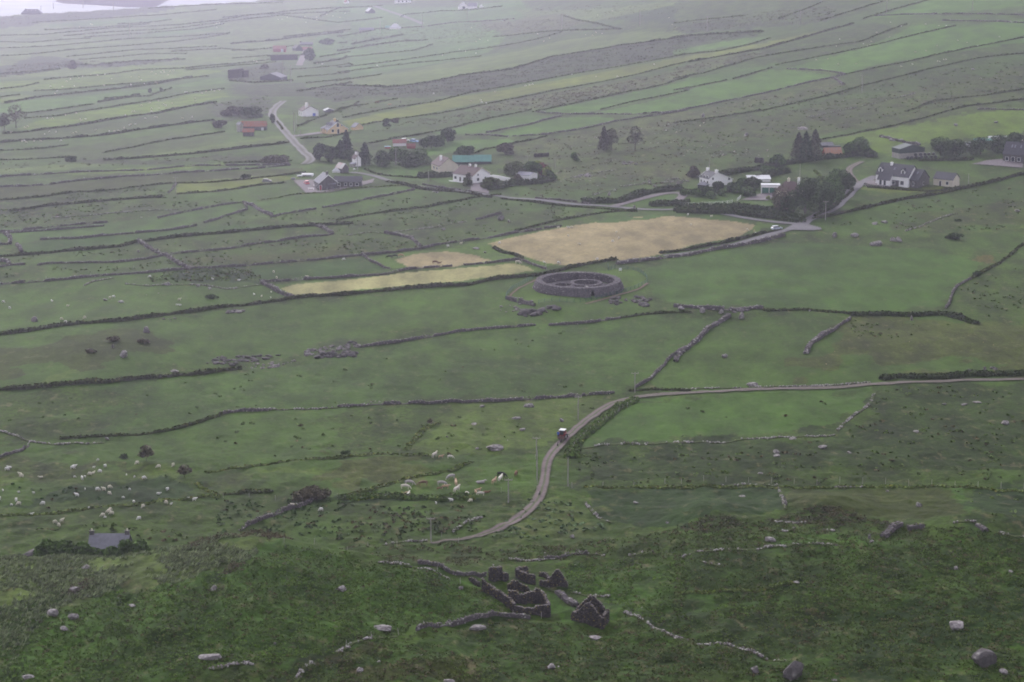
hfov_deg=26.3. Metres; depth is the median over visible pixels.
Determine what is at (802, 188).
broadleaf tree
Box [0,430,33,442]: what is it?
ruined wall
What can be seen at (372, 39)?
hedgerow
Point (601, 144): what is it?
conifer tree
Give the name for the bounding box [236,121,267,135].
red roofed barn
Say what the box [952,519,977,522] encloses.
ruined wall
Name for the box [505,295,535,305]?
stone wall
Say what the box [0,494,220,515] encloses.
field bank
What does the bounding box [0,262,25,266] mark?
stone wall
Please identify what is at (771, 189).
door
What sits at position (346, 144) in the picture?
conifer tree
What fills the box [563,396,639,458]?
verge hedge
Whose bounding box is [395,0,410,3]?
white bungalow
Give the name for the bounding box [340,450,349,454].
shrub
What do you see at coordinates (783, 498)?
ruined wall
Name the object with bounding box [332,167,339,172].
white roofed shed
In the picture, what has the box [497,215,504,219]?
boulder
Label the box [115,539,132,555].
shrub
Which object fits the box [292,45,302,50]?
dark gabled shed
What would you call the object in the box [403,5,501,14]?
hedgerow
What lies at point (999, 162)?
gravel forecourt
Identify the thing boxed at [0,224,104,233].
stone wall
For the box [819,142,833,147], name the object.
grey roofed outhouse
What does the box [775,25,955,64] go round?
hedgerow
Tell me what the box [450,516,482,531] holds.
ruined wall
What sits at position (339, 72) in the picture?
hedgerow
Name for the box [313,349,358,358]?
rock outcrop
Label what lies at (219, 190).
hedgerow
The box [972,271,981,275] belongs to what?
shrub
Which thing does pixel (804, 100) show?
hedgerow
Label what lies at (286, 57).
ruined building
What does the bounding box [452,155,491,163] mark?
green roofed barn
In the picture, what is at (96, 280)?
ruined wall
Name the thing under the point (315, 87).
hedgerow
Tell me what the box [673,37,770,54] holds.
hedgerow
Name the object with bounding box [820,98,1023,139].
hedgerow
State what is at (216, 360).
rock outcrop
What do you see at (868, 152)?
shrub
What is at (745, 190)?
shrub
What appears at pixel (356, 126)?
yellow garage
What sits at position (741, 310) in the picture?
rock outcrop
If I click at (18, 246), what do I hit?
stone wall
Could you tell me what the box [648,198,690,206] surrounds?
garden hedge
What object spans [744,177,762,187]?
broadleaf tree
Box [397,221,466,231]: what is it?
ruined wall
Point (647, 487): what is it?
field bank
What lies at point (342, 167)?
stone hut
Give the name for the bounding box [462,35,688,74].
hedgerow
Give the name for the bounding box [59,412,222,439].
hedgerow
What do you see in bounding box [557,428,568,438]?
tractor
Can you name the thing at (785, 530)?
ruined wall
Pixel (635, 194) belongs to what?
garden hedge
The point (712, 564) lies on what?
ruined wall
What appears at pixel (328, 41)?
shrub
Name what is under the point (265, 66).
shrub
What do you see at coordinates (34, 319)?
boulder
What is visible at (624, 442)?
ruined wall
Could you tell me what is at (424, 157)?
broadleaf tree
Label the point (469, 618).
stone wall
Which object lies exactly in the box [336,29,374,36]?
hedgerow
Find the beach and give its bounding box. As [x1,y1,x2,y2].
[56,0,167,6]
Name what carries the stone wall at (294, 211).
on the ground at (926, 268)
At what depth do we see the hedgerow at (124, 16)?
2846.45 m
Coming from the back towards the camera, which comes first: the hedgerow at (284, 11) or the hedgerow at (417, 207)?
the hedgerow at (284, 11)
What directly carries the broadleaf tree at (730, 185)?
on the ground at (926, 268)
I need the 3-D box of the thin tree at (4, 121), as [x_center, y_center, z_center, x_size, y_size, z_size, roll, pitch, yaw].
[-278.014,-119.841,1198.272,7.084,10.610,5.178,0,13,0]
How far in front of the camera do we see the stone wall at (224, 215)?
868.66 m
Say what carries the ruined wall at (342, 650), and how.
on the ground at (926, 268)
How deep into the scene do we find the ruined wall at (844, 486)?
507.75 m
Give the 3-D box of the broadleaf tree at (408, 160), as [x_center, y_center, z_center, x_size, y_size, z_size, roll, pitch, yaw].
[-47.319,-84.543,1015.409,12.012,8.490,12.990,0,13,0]
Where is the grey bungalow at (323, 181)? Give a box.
[314,171,362,189]
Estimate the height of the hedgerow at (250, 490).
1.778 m
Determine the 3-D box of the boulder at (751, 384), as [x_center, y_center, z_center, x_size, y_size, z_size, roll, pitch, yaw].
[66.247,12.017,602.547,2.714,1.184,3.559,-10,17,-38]
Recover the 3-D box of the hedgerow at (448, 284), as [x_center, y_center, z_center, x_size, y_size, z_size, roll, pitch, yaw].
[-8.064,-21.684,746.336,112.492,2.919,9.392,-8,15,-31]
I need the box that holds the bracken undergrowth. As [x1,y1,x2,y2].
[0,504,1023,681]
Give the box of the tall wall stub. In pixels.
[468,566,508,586]
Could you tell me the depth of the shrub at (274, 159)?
1030.14 m
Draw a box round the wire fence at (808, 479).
[681,475,992,485]
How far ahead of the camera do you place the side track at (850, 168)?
974.64 m
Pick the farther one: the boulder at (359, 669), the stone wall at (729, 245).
the stone wall at (729, 245)
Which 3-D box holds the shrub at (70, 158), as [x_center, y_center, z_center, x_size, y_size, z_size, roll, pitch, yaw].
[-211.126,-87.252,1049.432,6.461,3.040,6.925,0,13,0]
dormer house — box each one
[875,162,929,187]
[1003,140,1023,162]
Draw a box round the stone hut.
[335,162,348,172]
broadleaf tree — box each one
[302,47,315,60]
[312,143,328,159]
[323,146,338,161]
[342,149,363,164]
[373,150,391,166]
[388,146,407,161]
[398,149,422,167]
[413,147,431,163]
[420,135,441,148]
[434,134,445,146]
[440,127,455,141]
[480,177,500,189]
[503,161,526,176]
[521,161,542,171]
[537,162,547,174]
[542,165,551,175]
[726,182,736,191]
[736,177,747,186]
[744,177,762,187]
[759,165,778,172]
[769,153,786,165]
[771,185,794,210]
[778,190,806,211]
[792,177,823,213]
[805,177,819,193]
[806,176,836,211]
[816,172,845,206]
[826,168,844,183]
[833,169,855,193]
[842,141,856,152]
[852,136,871,151]
[930,136,953,155]
[947,139,968,156]
[964,137,989,154]
[986,134,1012,152]
[1007,132,1023,141]
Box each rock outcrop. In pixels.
[206,354,280,365]
[225,309,244,313]
[251,359,295,368]
[304,343,360,355]
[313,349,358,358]
[343,340,356,345]
[499,303,520,311]
[517,305,561,316]
[608,295,651,304]
[622,161,637,165]
[638,302,649,306]
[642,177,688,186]
[732,308,749,312]
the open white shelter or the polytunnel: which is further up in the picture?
the open white shelter
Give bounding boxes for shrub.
[32,538,57,556]
[47,539,77,555]
[64,156,76,161]
[67,60,77,68]
[70,541,91,555]
[85,348,96,352]
[90,547,103,555]
[100,546,120,555]
[106,336,120,341]
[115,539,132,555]
[119,453,128,457]
[128,539,151,552]
[137,338,149,343]
[204,293,218,298]
[211,119,226,127]
[220,105,242,115]
[238,105,262,117]
[240,174,250,177]
[259,64,268,68]
[259,154,289,163]
[270,113,274,122]
[291,485,331,501]
[318,38,334,44]
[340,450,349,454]
[382,118,390,126]
[391,118,398,122]
[453,145,474,154]
[462,178,472,185]
[496,142,514,154]
[513,174,522,179]
[546,170,557,179]
[570,152,579,160]
[679,189,687,195]
[687,165,699,176]
[688,188,704,195]
[699,186,715,194]
[706,190,716,198]
[712,181,724,190]
[718,188,725,195]
[732,183,742,192]
[741,186,751,196]
[750,189,756,196]
[858,148,877,156]
[944,232,963,239]
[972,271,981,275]
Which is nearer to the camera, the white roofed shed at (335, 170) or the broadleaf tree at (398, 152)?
the white roofed shed at (335, 170)
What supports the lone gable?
on the ground at (926, 268)
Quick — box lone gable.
[538,569,567,587]
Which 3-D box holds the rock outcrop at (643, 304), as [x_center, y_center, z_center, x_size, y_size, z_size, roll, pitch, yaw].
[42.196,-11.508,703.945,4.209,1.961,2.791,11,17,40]
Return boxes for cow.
[401,484,411,488]
[405,480,415,484]
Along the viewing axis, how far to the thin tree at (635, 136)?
1050.44 m
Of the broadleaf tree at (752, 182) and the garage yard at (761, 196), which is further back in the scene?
the broadleaf tree at (752, 182)
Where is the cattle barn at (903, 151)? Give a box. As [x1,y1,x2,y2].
[892,143,924,158]
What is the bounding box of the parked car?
[771,225,782,229]
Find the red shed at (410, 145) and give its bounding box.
[406,143,415,148]
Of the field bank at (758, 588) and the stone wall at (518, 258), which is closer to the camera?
the field bank at (758, 588)
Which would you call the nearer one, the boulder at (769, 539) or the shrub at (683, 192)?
the boulder at (769, 539)
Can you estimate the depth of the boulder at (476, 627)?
410.24 m
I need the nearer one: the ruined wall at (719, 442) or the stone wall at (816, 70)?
the ruined wall at (719, 442)
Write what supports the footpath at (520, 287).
on the ground at (926, 268)
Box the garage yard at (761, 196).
[742,193,773,199]
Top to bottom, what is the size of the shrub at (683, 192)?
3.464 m
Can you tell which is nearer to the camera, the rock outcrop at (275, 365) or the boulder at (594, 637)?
the boulder at (594, 637)
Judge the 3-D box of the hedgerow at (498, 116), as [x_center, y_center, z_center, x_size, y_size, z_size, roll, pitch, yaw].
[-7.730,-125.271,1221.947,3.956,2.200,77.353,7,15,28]
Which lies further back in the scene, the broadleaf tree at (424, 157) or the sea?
the sea
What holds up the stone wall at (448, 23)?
on the ground at (926, 268)
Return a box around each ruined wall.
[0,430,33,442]
[29,440,104,444]
[52,209,178,217]
[83,277,111,285]
[125,283,259,289]
[209,660,253,669]
[268,406,349,409]
[293,661,314,681]
[334,645,350,652]
[336,635,397,650]
[347,231,382,234]
[378,561,450,579]
[382,539,426,545]
[394,226,441,231]
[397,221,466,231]
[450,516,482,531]
[508,557,558,561]
[545,586,554,592]
[565,170,616,178]
[571,591,609,597]
[580,189,616,198]
[581,441,687,448]
[583,501,612,522]
[619,180,684,186]
[623,610,688,641]
[628,550,653,556]
[674,434,834,443]
[677,635,785,661]
[681,381,870,389]
[681,542,837,556]
[699,560,720,566]
[722,483,777,485]
[775,520,810,523]
[778,487,786,508]
[780,526,795,531]
[809,93,914,116]
[821,485,862,488]
[821,528,834,531]
[834,392,875,431]
[905,213,957,230]
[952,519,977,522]
[998,531,1023,537]
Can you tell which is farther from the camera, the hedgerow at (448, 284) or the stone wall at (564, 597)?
the hedgerow at (448, 284)
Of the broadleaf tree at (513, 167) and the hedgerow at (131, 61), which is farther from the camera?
the hedgerow at (131, 61)
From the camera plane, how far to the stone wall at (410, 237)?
823.35 m
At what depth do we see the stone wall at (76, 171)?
1006.81 m
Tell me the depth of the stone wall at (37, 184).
958.66 m
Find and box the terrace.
[866,180,894,185]
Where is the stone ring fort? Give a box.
[532,271,623,297]
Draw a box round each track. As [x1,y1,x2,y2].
[296,50,304,64]
[430,378,1023,542]
[846,161,864,182]
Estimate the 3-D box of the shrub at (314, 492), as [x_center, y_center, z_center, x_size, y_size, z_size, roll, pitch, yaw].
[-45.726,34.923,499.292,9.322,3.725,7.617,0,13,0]
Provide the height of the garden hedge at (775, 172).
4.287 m
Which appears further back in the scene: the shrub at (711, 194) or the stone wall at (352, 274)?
the shrub at (711, 194)
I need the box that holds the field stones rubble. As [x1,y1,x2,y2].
[9,68,1015,666]
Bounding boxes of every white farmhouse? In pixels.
[351,152,360,165]
[697,167,732,187]
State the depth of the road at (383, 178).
897.81 m
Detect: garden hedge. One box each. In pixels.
[417,171,452,177]
[494,177,554,188]
[581,183,683,203]
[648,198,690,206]
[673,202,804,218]
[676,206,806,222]
[718,149,862,175]
[748,167,790,177]
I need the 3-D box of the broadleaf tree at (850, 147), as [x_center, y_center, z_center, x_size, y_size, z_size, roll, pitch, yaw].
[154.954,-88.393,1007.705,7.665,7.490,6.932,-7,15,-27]
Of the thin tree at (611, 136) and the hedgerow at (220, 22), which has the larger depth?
the hedgerow at (220, 22)
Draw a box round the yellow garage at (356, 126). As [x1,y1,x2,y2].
[351,123,363,129]
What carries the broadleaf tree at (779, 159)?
on the ground at (926, 268)
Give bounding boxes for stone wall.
[0,163,289,176]
[0,177,102,186]
[0,220,107,231]
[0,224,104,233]
[0,225,561,284]
[0,257,10,263]
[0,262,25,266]
[0,442,29,457]
[3,231,12,243]
[15,242,22,251]
[37,254,162,265]
[40,223,196,239]
[83,164,290,179]
[136,238,193,268]
[157,200,247,217]
[171,232,332,253]
[204,208,247,222]
[220,407,268,413]
[239,498,312,530]
[242,201,273,215]
[259,279,294,296]
[262,264,451,281]
[270,207,316,216]
[309,222,333,233]
[322,188,414,207]
[337,391,614,406]
[356,323,535,347]
[361,252,390,268]
[375,18,508,28]
[384,230,422,246]
[415,609,530,630]
[417,559,486,577]
[422,183,471,191]
[463,257,546,268]
[465,133,508,136]
[475,211,501,219]
[486,115,560,132]
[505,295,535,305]
[512,109,687,135]
[535,197,589,203]
[536,109,687,114]
[544,549,587,558]
[548,316,620,325]
[555,590,578,606]
[615,232,784,264]
[635,348,678,387]
[673,303,763,310]
[673,313,730,361]
[683,73,844,109]
[787,68,842,73]
[803,328,833,353]
[832,316,850,330]
[833,77,844,84]
[874,12,1023,15]
[879,134,920,145]
[880,521,902,537]
[907,523,924,530]
[942,19,1023,22]
[944,277,971,308]
[975,523,989,531]
[977,107,1023,109]
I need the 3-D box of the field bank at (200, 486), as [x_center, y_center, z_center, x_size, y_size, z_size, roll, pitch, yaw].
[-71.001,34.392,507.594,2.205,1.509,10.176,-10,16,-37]
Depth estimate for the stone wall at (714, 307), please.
694.87 m
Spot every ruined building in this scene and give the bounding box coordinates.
[228,68,242,78]
[242,70,248,76]
[270,54,297,60]
[533,152,548,156]
[754,157,763,162]
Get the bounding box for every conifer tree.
[335,140,346,159]
[340,131,352,158]
[342,130,352,150]
[358,142,375,164]
[596,126,610,150]
[787,132,803,157]
[797,131,815,160]
[808,128,824,159]
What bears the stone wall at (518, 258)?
on the ground at (926, 268)
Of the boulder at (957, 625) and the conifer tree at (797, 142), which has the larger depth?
the conifer tree at (797, 142)
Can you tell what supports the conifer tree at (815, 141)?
on the ground at (926, 268)
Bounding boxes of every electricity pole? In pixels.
[426,517,434,541]
[536,450,537,479]
[575,396,581,418]
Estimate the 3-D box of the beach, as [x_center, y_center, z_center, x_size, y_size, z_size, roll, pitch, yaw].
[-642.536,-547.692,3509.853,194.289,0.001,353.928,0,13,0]
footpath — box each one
[509,279,535,295]
[585,283,647,303]
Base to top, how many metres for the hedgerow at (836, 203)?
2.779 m
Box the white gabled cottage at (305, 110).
[298,102,318,116]
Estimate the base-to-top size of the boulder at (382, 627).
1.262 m
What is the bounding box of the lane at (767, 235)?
[664,229,789,255]
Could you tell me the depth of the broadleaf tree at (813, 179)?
916.42 m
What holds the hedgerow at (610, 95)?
on the ground at (926, 268)
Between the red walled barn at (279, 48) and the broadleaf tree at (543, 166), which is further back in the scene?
the red walled barn at (279, 48)
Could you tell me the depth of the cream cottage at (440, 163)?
998.32 m
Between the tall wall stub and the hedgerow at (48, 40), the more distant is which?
the hedgerow at (48, 40)
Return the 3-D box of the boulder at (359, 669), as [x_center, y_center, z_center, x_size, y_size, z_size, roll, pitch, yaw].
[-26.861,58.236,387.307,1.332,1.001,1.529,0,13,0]
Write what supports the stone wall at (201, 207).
on the ground at (926, 268)
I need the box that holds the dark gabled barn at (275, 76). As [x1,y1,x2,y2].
[260,72,286,79]
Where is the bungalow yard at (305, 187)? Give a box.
[294,179,373,191]
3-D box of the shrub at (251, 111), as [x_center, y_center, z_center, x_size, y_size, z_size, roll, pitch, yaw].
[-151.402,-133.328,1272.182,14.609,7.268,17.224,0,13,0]
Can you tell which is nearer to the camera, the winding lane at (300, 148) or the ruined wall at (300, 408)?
the ruined wall at (300, 408)
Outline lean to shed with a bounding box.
[349,162,355,166]
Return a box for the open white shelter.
[323,108,333,111]
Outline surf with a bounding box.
[55,2,124,7]
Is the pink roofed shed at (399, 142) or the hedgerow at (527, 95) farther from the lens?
the hedgerow at (527, 95)
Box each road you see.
[349,172,792,223]
[371,5,423,23]
[797,176,875,223]
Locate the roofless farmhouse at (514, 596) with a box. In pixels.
[481,577,550,617]
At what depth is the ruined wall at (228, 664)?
382.63 m
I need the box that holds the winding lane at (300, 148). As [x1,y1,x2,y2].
[268,101,315,163]
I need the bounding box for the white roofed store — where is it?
[746,175,770,181]
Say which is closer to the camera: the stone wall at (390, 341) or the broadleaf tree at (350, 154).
the stone wall at (390, 341)
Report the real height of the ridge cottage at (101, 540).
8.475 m
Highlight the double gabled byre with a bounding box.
[570,594,609,629]
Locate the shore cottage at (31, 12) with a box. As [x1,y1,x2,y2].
[21,9,41,14]
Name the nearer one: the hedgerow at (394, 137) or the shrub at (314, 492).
the shrub at (314, 492)
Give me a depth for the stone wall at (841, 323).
673.33 m
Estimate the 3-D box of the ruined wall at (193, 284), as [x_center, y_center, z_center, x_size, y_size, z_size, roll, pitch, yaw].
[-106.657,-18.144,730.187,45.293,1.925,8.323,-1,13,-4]
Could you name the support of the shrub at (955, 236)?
on the ground at (926, 268)
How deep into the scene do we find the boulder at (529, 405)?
581.44 m
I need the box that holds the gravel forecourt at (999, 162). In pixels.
[973,159,1023,167]
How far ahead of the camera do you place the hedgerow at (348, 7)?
2986.10 m
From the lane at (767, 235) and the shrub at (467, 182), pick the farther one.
the shrub at (467, 182)
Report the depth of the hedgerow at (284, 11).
2923.75 m
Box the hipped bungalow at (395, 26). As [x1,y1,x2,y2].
[389,23,400,28]
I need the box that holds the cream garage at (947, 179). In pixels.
[933,171,960,186]
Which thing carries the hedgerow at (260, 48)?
on the ground at (926, 268)
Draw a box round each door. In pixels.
[762,187,768,192]
[769,187,774,192]
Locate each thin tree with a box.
[0,113,10,130]
[3,105,26,127]
[137,444,154,460]
[176,464,191,476]
[604,128,618,149]
[626,125,643,149]
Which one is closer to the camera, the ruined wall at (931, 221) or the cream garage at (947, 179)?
the ruined wall at (931, 221)
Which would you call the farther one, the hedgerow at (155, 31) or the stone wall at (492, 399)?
the hedgerow at (155, 31)
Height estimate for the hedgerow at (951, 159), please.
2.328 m
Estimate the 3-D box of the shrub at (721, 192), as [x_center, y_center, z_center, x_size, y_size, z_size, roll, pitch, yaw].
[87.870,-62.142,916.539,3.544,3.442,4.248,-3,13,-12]
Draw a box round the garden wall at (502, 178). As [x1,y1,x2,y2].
[490,175,509,180]
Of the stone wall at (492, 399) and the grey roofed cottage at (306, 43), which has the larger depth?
the grey roofed cottage at (306, 43)
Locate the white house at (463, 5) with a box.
[458,2,476,8]
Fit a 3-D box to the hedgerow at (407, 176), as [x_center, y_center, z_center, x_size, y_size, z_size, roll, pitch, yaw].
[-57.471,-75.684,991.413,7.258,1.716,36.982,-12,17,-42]
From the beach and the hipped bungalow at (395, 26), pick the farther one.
the beach
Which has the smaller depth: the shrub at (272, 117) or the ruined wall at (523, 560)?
the ruined wall at (523, 560)
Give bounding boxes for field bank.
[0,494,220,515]
[193,482,219,494]
[204,451,430,472]
[257,184,401,200]
[347,461,473,494]
[404,421,440,449]
[583,484,691,488]
[674,483,1023,491]
[674,580,797,596]
[813,169,822,181]
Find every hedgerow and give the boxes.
[0,27,113,35]
[0,32,229,47]
[0,33,228,55]
[0,38,90,42]
[0,68,60,73]
[0,82,39,88]
[0,119,214,142]
[0,144,68,150]
[0,155,68,159]
[0,171,305,199]
[0,221,353,256]
[0,290,342,334]
[0,365,241,390]
[3,101,216,133]
[4,75,192,102]
[9,194,163,211]
[23,103,92,113]
[25,87,224,118]
[32,9,216,22]
[33,75,207,90]
[43,59,270,79]
[44,23,148,29]
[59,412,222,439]
[63,14,382,35]
[66,45,216,56]
[67,58,185,64]
[78,52,186,59]
[83,23,224,37]
[97,93,140,101]
[102,131,225,152]
[103,140,288,159]
[105,87,171,97]
[114,10,349,27]
[117,19,171,23]
[148,1,282,8]
[171,47,253,51]
[176,181,285,193]
[186,61,276,69]
[222,488,273,494]
[223,6,350,17]
[223,159,291,162]
[229,79,293,82]
[230,31,342,43]
[232,44,299,50]
[233,54,282,57]
[282,29,350,36]
[289,63,352,69]
[296,81,352,91]
[296,101,359,125]
[297,71,350,76]
[300,131,351,138]
[305,77,350,82]
[313,55,346,63]
[319,5,382,16]
[319,51,350,56]
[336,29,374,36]
[336,74,462,86]
[336,103,368,108]
[336,193,501,220]
[337,31,561,67]
[337,39,427,50]
[337,55,481,71]
[337,256,618,295]
[338,73,381,79]
[342,53,687,117]
[347,43,432,56]
[350,34,403,44]
[351,61,687,125]
[364,168,416,177]
[366,123,466,143]
[374,98,397,102]
[385,180,491,197]
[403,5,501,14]
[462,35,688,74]
[466,109,532,123]
[473,135,547,153]
[492,15,621,36]
[492,245,523,258]
[500,198,637,211]
[514,208,636,230]
[532,76,688,111]
[600,89,687,109]
[621,310,691,317]
[628,386,690,391]
[659,229,780,253]
[673,23,906,78]
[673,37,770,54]
[673,52,1023,122]
[674,15,743,22]
[674,79,726,89]
[677,29,763,35]
[688,22,853,61]
[733,66,772,78]
[763,307,847,313]
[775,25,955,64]
[778,1,822,18]
[812,171,1023,218]
[813,187,853,215]
[819,0,883,20]
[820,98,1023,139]
[845,36,1023,74]
[848,310,980,323]
[863,0,926,18]
[867,185,967,191]
[878,369,1023,380]
[904,88,1023,111]
[917,157,974,160]
[971,242,1023,278]
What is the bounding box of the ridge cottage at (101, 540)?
[88,528,132,548]
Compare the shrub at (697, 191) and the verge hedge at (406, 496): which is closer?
the verge hedge at (406, 496)
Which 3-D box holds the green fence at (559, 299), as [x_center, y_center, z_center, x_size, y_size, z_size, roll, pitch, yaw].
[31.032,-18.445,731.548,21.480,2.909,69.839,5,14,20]
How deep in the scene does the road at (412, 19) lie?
2848.87 m
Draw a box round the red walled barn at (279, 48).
[273,46,286,51]
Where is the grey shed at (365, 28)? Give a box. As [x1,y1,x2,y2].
[359,27,373,30]
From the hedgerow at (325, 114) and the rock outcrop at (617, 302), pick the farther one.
the hedgerow at (325, 114)
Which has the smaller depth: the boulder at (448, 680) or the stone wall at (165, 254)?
the boulder at (448, 680)
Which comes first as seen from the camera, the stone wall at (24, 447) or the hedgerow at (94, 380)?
the stone wall at (24, 447)
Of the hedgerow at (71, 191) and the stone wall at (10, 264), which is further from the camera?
the hedgerow at (71, 191)
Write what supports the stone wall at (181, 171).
on the ground at (926, 268)
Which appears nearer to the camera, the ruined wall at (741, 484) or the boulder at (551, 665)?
the boulder at (551, 665)
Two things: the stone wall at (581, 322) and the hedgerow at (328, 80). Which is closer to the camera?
the stone wall at (581, 322)
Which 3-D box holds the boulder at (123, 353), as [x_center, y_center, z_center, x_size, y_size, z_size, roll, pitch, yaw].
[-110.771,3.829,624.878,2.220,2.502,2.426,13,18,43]
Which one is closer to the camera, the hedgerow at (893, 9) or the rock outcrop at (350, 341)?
the rock outcrop at (350, 341)
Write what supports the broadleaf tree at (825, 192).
on the ground at (926, 268)
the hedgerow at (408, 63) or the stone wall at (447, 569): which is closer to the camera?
the stone wall at (447, 569)
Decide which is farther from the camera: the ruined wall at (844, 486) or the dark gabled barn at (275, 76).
the dark gabled barn at (275, 76)
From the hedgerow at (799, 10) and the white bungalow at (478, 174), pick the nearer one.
the white bungalow at (478, 174)
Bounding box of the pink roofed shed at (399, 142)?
[392,139,406,145]
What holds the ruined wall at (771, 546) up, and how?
on the ground at (926, 268)
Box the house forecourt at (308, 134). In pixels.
[293,132,320,136]
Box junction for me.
[784,222,820,229]
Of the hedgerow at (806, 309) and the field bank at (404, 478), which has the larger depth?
the hedgerow at (806, 309)
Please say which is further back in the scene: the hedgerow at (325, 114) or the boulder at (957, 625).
the hedgerow at (325, 114)
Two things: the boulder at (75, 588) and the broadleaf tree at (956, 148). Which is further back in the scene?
the broadleaf tree at (956, 148)
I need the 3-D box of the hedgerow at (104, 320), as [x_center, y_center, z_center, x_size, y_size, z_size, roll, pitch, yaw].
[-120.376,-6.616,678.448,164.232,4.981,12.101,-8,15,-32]
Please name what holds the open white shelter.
on the ground at (926, 268)
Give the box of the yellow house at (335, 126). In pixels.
[321,118,347,133]
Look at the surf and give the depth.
3378.53 m
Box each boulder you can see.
[22,674,34,679]
[23,549,33,556]
[31,316,37,321]
[47,609,58,616]
[60,626,67,630]
[68,613,78,619]
[70,586,79,591]
[120,350,126,357]
[143,326,149,332]
[198,654,221,659]
[337,586,345,591]
[357,667,363,672]
[374,624,391,630]
[444,679,454,681]
[469,624,485,630]
[486,444,503,449]
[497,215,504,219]
[524,403,533,406]
[547,663,555,668]
[589,635,600,639]
[739,312,743,318]
[747,382,757,386]
[750,665,759,674]
[765,537,775,541]
[783,660,803,680]
[850,233,858,236]
[869,240,881,245]
[949,620,963,629]
[972,648,996,667]
[999,668,1007,674]
[1001,420,1008,424]
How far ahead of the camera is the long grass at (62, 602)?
424.18 m
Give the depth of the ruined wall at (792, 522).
474.56 m
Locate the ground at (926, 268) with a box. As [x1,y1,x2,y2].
[0,0,1023,681]
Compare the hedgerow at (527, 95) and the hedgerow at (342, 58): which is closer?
the hedgerow at (527, 95)
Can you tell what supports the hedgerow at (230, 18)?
on the ground at (926, 268)
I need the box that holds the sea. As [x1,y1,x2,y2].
[0,0,257,15]
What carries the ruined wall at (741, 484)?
on the ground at (926, 268)
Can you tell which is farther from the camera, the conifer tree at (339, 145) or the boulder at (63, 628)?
the conifer tree at (339, 145)
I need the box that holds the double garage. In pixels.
[761,183,779,192]
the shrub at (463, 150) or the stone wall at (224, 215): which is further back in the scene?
the shrub at (463, 150)
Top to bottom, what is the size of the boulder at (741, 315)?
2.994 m
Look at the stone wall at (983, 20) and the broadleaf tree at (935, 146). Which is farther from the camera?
the stone wall at (983, 20)
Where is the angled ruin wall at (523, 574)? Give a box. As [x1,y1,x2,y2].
[515,566,535,584]
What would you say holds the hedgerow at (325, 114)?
on the ground at (926, 268)
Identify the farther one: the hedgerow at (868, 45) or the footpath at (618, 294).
the hedgerow at (868, 45)
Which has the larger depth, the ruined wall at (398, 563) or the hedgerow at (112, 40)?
the hedgerow at (112, 40)
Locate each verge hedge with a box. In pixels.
[337,491,476,500]
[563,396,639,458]
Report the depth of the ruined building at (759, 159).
995.87 m
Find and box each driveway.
[470,183,488,192]
[613,192,686,205]
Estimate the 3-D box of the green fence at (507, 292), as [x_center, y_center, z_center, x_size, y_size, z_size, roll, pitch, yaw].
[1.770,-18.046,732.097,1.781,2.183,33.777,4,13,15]
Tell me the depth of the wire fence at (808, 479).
511.19 m
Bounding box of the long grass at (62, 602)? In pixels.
[0,529,688,681]
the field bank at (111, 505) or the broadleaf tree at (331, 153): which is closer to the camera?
the field bank at (111, 505)
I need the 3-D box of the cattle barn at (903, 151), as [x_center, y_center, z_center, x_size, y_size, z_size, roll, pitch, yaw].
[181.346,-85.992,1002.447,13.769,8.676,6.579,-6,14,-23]
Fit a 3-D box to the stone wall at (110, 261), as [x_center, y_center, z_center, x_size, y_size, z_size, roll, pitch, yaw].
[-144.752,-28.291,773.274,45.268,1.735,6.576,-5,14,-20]
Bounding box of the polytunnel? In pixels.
[301,173,313,175]
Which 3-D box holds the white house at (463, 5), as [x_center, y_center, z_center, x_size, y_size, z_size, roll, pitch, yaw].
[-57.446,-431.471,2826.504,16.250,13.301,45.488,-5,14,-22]
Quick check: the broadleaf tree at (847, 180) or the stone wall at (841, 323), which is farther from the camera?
the broadleaf tree at (847, 180)
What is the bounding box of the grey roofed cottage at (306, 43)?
[300,41,312,44]
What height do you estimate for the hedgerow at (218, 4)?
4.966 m
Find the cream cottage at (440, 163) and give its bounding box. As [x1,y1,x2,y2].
[431,155,457,172]
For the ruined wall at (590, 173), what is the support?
on the ground at (926, 268)
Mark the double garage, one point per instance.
(767, 187)
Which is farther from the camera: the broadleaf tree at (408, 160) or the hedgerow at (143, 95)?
the hedgerow at (143, 95)
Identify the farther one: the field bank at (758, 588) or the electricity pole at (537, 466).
the electricity pole at (537, 466)
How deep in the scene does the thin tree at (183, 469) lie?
516.45 m
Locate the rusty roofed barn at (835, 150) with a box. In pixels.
[822,147,842,154]
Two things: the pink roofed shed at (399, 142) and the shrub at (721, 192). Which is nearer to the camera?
the shrub at (721, 192)
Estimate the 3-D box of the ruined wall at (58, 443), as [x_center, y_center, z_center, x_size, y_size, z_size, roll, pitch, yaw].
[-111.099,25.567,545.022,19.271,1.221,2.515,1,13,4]
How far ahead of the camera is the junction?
838.97 m
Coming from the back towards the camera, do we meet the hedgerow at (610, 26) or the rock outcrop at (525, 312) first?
the hedgerow at (610, 26)
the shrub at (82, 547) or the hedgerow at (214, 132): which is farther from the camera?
the hedgerow at (214, 132)
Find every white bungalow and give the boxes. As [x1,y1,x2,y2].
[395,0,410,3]
[452,164,489,183]
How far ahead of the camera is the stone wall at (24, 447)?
537.65 m
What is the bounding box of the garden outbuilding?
[517,171,537,179]
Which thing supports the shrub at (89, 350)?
on the ground at (926, 268)
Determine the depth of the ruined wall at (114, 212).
875.52 m
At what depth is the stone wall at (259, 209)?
883.79 m
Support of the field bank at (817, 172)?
on the ground at (926, 268)
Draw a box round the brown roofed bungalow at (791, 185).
[775,177,799,195]
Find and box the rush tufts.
[0,1,1023,541]

